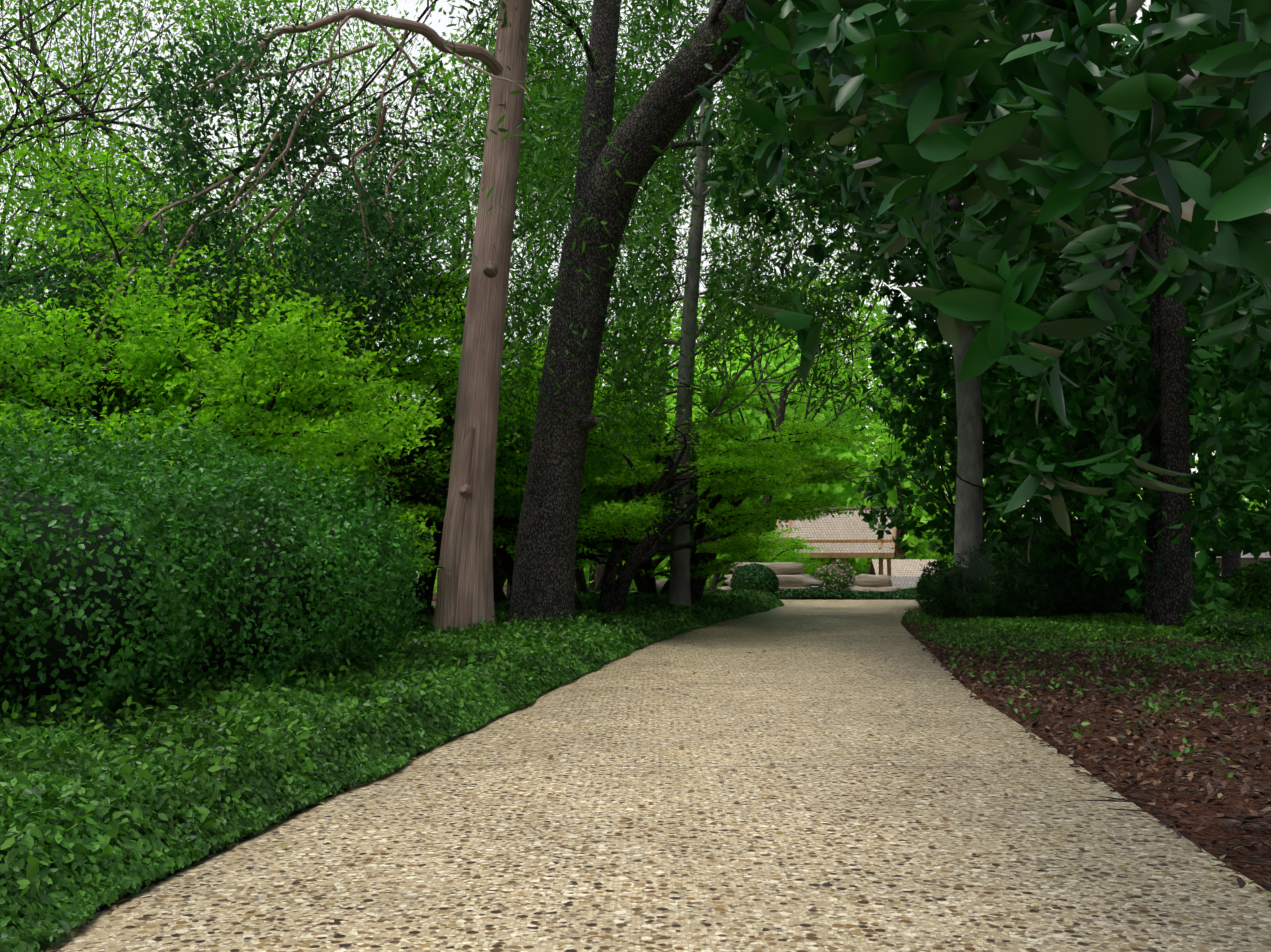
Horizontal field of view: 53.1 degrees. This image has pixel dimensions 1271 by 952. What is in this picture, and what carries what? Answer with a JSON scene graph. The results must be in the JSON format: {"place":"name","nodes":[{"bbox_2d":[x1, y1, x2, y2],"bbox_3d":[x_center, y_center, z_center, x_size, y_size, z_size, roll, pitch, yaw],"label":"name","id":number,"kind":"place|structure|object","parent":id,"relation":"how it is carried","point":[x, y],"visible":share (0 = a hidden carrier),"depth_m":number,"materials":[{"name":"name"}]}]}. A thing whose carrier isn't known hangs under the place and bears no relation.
{"place":"outdoors","nodes":[
{"label":"outdoors","id":0,"kind":"place"},
{"bbox_2d":[5,264,40,303],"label":"maple tree","id":1,"kind":"object","parent":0,"point":[20,275],"depth_m":29.75,"materials":[{"name":"green plant"}]},
{"bbox_2d":[0,185,225,363],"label":"maple tree","id":2,"kind":"object","parent":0,"point":[122,213],"depth_m":26.47,"materials":[{"name":"green plant"}]},
{"bbox_2d":[127,231,511,462],"bbox_3d":[-10.113,-0.904,38.045,12.768,10.440,13.891,0,-4,1],"label":"maple tree","id":3,"kind":"object","parent":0,"point":[300,329],"depth_m":36.52,"materials":[{"name":"green plant"}]},
{"bbox_2d":[60,262,629,607],"bbox_3d":[-6.218,-0.113,27.805,12.217,7.529,8.223,0,-4,1],"label":"maple tree","id":4,"kind":"object","parent":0,"point":[457,330],"depth_m":26.19,"materials":[{"name":"green plant"}]},
{"bbox_2d":[94,235,599,515],"bbox_3d":[-7.229,-0.281,26.985,13.965,7.739,10.280,-3,-5,43],"label":"maple tree","id":5,"kind":"object","parent":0,"point":[423,335],"depth_m":25.43,"materials":[{"name":"green plant"}]},
{"bbox_2d":[353,359,747,587],"bbox_3d":[-2.812,0.526,29.109,10.909,6.194,11.262,0,-4,1],"label":"maple tree","id":6,"kind":"object","parent":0,"point":[594,470],"depth_m":28.60,"materials":[{"name":"green plant"}]},
{"bbox_2d":[0,0,1268,574],"label":"sky","id":7,"kind":"structure","parent":0,"point":[410,6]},
{"bbox_2d":[40,600,1270,951],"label":"path","id":8,"kind":"structure","parent":0,"point":[510,834],"depth_m":6.82,"materials":[{"name":"beige gravel"}]},
{"bbox_2d":[373,608,694,678],"bbox_3d":[-2.514,2.675,21.926,5.716,0.540,11.652,-1,-4,10],"label":"jasmine plant","id":9,"kind":"object","parent":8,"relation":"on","point":[647,626],"visible":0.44,"depth_m":20.00,"materials":[{"name":"green plant"}]},
{"bbox_2d":[114,608,1270,932],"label":"fallen leaves","id":10,"kind":"object","parent":8,"relation":"on","point":[694,790],"visible":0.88,"depth_m":8.37,"materials":[{"name":"brown plant"}]},
{"bbox_2d":[96,577,1270,911],"bbox_3d":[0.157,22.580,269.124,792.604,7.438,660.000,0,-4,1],"label":"ground","id":11,"kind":"structure","parent":0,"point":[1212,831],"depth_m":11.10,"materials":[{"name":"brown soil"}]},
{"bbox_2d":[0,304,154,468],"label":"maple tree","id":12,"kind":"object","parent":11,"relation":"on","point":[50,367],"depth_m":16.81,"materials":[{"name":"green plant"}]},
{"bbox_2d":[0,295,165,481],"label":"maple tree","id":13,"kind":"object","parent":11,"relation":"on","point":[7,326],"depth_m":13.90,"materials":[{"name":"green plant"}]},
{"bbox_2d":[0,703,395,951],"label":"jasmine plant","id":14,"kind":"object","parent":11,"relation":"on","point":[61,794],"visible":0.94,"depth_m":6.63,"materials":[{"name":"green plant"}]},
{"bbox_2d":[0,290,442,554],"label":"maple tree","id":15,"kind":"object","parent":11,"relation":"on","point":[144,352],"depth_m":14.80,"materials":[{"name":"green plant"}]},
{"bbox_2d":[0,405,448,732],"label":"boxwood hedge","id":16,"kind":"object","parent":11,"relation":"on","point":[387,571],"depth_m":10.65,"materials":[{"name":"green plant"}]},
{"bbox_2d":[0,397,433,586],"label":"boxwood hedge shoots","id":17,"kind":"object","parent":16,"relation":"attached to","point":[100,457],"visible":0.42,"depth_m":10.99,"materials":[{"name":"green plant"}]},
{"bbox_2d":[0,142,452,574],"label":"maple tree","id":18,"kind":"object","parent":11,"relation":"on","point":[299,403],"depth_m":17.37,"materials":[{"name":"green plant"}]},
{"bbox_2d":[0,0,555,631],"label":"cedar tree","id":19,"kind":"object","parent":11,"relation":"on","point":[343,276],"depth_m":20.33,"materials":[{"name":"green plant"}]},
{"bbox_2d":[33,641,577,769],"bbox_3d":[-2.601,2.073,12.600,2.958,0.514,7.139,-1,-4,8],"label":"jasmine plant","id":20,"kind":"object","parent":11,"relation":"on","point":[420,727],"visible":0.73,"depth_m":11.07,"materials":[{"name":"green plant"}]},
{"bbox_2d":[0,648,637,916],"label":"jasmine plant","id":21,"kind":"object","parent":11,"relation":"on","point":[143,833],"depth_m":6.35,"materials":[{"name":"green plant"}]},
{"bbox_2d":[0,611,634,924],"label":"jasmine shoots","id":22,"kind":"object","parent":21,"relation":"on","point":[33,862],"visible":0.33,"depth_m":8.69,"materials":[{"name":"green plant"}]},
{"bbox_2d":[431,588,783,628],"bbox_3d":[0.349,3.553,35.414,6.429,0.584,16.506,-1,-4,13],"label":"jasmine plant","id":23,"kind":"object","parent":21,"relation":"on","point":[714,607],"visible":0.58,"depth_m":32.71,"materials":[{"name":"green plant"}]},
{"bbox_2d":[300,291,657,614],"bbox_3d":[-4.740,-0.185,28.619,10.541,7.604,10.501,0,-4,1],"label":"maple tree","id":24,"kind":"object","parent":11,"relation":"on","point":[449,391],"depth_m":26.59,"materials":[{"name":"green plant"}]},
{"bbox_2d":[0,0,989,587],"bbox_3d":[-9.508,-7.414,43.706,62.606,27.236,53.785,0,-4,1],"label":"tree","id":25,"kind":"object","parent":11,"relation":"on","point":[86,28],"depth_m":33.96,"materials":[{"name":"green plant"}]},
{"bbox_2d":[0,0,566,310],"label":"canopy tree","id":26,"kind":"object","parent":25,"relation":"attached to","point":[279,216],"visible":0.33,"depth_m":29.86,"materials":[{"name":"green plant"}]},
{"bbox_2d":[416,428,628,588],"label":"maple tree","id":27,"kind":"object","parent":11,"relation":"on","point":[499,573],"depth_m":46.30,"materials":[{"name":"green plant"}]},
{"bbox_2d":[386,399,753,602],"bbox_3d":[-3.335,0.967,32.299,12.492,5.771,8.716,0,-4,1],"label":"maple tree","id":28,"kind":"object","parent":11,"relation":"on","point":[707,568],"depth_m":31.55,"materials":[{"name":"green plant"}]},
{"bbox_2d":[358,411,851,613],"bbox_3d":[-0.517,0.971,26.828,10.469,5.037,10.654,0,-4,1],"label":"maple tree","id":29,"kind":"object","parent":11,"relation":"on","point":[764,466],"depth_m":25.99,"materials":[{"name":"green plant"}]},
{"bbox_2d":[508,427,717,592],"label":"maple tree","id":30,"kind":"object","parent":11,"relation":"on","point":[581,584],"depth_m":41.98,"materials":[{"name":"green plant"}]},
{"bbox_2d":[374,0,904,608],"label":"tree","id":31,"kind":"object","parent":11,"relation":"on","point":[834,312],"depth_m":29.28,"materials":[{"name":"green plant"}]},
{"bbox_2d":[656,579,666,589],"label":"rock","id":32,"kind":"object","parent":11,"relation":"on","point":[660,583],"depth_m":45.68,"materials":[{"name":"stone"}]},
{"bbox_2d":[577,445,826,595],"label":"maple tree","id":33,"kind":"object","parent":11,"relation":"on","point":[646,585],"depth_m":37.78,"materials":[{"name":"green plant"}]},
{"bbox_2d":[579,371,873,601],"bbox_3d":[2.041,0.786,32.086,7.903,6.140,8.189,0,-4,1],"label":"maple tree","id":34,"kind":"object","parent":11,"relation":"on","point":[821,438],"depth_m":31.62,"materials":[{"name":"green plant"}]},
{"bbox_2d":[575,587,921,599],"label":"plant bed","id":35,"kind":"object","parent":11,"relation":"on","point":[908,593],"visible":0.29,"depth_m":46.78,"materials":[{"name":"green plant"}]},
{"bbox_2d":[730,563,778,592],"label":"dome shrub","id":36,"kind":"object","parent":11,"relation":"on","point":[768,574],"depth_m":47.12,"materials":[{"name":"green plant"}]},
{"bbox_2d":[690,526,829,588],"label":"maple tree","id":37,"kind":"object","parent":11,"relation":"on","point":[790,556],"depth_m":55.11,"materials":[{"name":"green plant"}]},
{"bbox_2d":[717,562,823,599],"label":"rock","id":38,"kind":"object","parent":11,"relation":"on","point":[790,575],"visible":0.4,"depth_m":48.46,"materials":[{"name":"stone"}]},
{"bbox_2d":[458,0,1149,626],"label":"oak tree","id":39,"kind":"object","parent":11,"relation":"on","point":[545,550],"depth_m":22.66,"materials":[{"name":"brown plant"}]},
{"bbox_2d":[388,0,1029,462],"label":"tree","id":40,"kind":"object","parent":39,"relation":"attached to","point":[548,210],"visible":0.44,"depth_m":22.22,"materials":[{"name":"green plant"}]},
{"bbox_2d":[810,584,818,599],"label":"plant label sign","id":41,"kind":"object","parent":11,"relation":"on","point":[814,587],"visible":0.75,"depth_m":47.19,"materials":[{"name":"black"}]},
{"bbox_2d":[361,263,1268,598],"bbox_3d":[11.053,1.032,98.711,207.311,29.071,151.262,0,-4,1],"label":"tree","id":42,"kind":"object","parent":11,"relation":"on","point":[843,493],"depth_m":79.90,"materials":[{"name":"green plant"}]},
{"bbox_2d":[813,559,855,599],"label":"pink flower shrub","id":43,"kind":"object","parent":11,"relation":"on","point":[826,575],"depth_m":49.61,"materials":[{"name":"pink plant"}]},
{"bbox_2d":[773,506,903,575],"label":"pavilion","id":44,"kind":"structure","parent":11,"relation":"on","point":[843,536],"depth_m":62.51,"materials":[{"name":"brown wood"}]},
{"bbox_2d":[812,576,920,599],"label":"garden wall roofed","id":45,"kind":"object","parent":11,"relation":"on","point":[904,582],"depth_m":54.84,"materials":[{"name":"grey stone"}]},
{"bbox_2d":[850,574,902,599],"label":"rock","id":46,"kind":"object","parent":11,"relation":"on","point":[865,582],"visible":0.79,"depth_m":48.55,"materials":[{"name":"stone"}]},
{"bbox_2d":[868,559,937,575],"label":"wall","id":47,"kind":"structure","parent":11,"relation":"on","point":[906,567],"depth_m":71.03,"materials":[{"name":"beige stone"}]},
{"bbox_2d":[783,1,1270,619],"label":"tree","id":48,"kind":"object","parent":11,"relation":"on","point":[1009,421],"visible":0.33,"depth_m":27.49,"materials":[{"name":"green plant"}]},
{"bbox_2d":[800,0,1270,634],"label":"magnolia tree","id":49,"kind":"object","parent":11,"relation":"on","point":[1167,602],"depth_m":26.91,"materials":[{"name":"plant"}]},
{"bbox_2d":[914,532,1158,620],"bbox_3d":[9.902,2.630,31.905,6.546,2.544,4.899,2,-4,-30],"label":"yew shrub","id":50,"kind":"object","parent":11,"relation":"on","point":[1061,585],"depth_m":29.80,"materials":[{"name":"green plant"}]},
{"bbox_2d":[902,607,1270,777],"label":"plant bed sprigs","id":51,"kind":"object","parent":11,"relation":"on","point":[964,634],"visible":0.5,"depth_m":19.72,"materials":[{"name":"green plant"}]},
{"bbox_2d":[910,637,1270,906],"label":"mulch","id":52,"kind":"object","parent":11,"relation":"on","point":[1233,818],"visible":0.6,"depth_m":12.07,"materials":[{"name":"brown wood"}]},
{"bbox_2d":[965,602,1270,642],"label":"plant bed","id":53,"kind":"object","parent":11,"relation":"on","point":[1128,621],"visible":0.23,"depth_m":25.74,"materials":[{"name":"green plant"}]},
{"bbox_2d":[1137,560,1270,643],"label":"bank shrub","id":54,"kind":"object","parent":11,"relation":"on","point":[1258,613],"depth_m":25.97,"materials":[{"name":"green plant"}]},
{"bbox_2d":[1192,548,1270,601],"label":"building","id":55,"kind":"structure","parent":11,"relation":"on","point":[1248,558],"depth_m":55.05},
{"bbox_2d":[683,0,1270,543],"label":"magnolia leaves","id":56,"kind":"object","parent":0,"point":[863,210],"visible":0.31,"depth_m":16.51,"materials":[{"name":"green plant"}]},
{"bbox_2d":[684,0,1270,536],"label":"magnolia tree leaves","id":57,"kind":"object","parent":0,"point":[974,130],"visible":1,"depth_m":3.95,"materials":[{"name":"green plant"}]}
]}

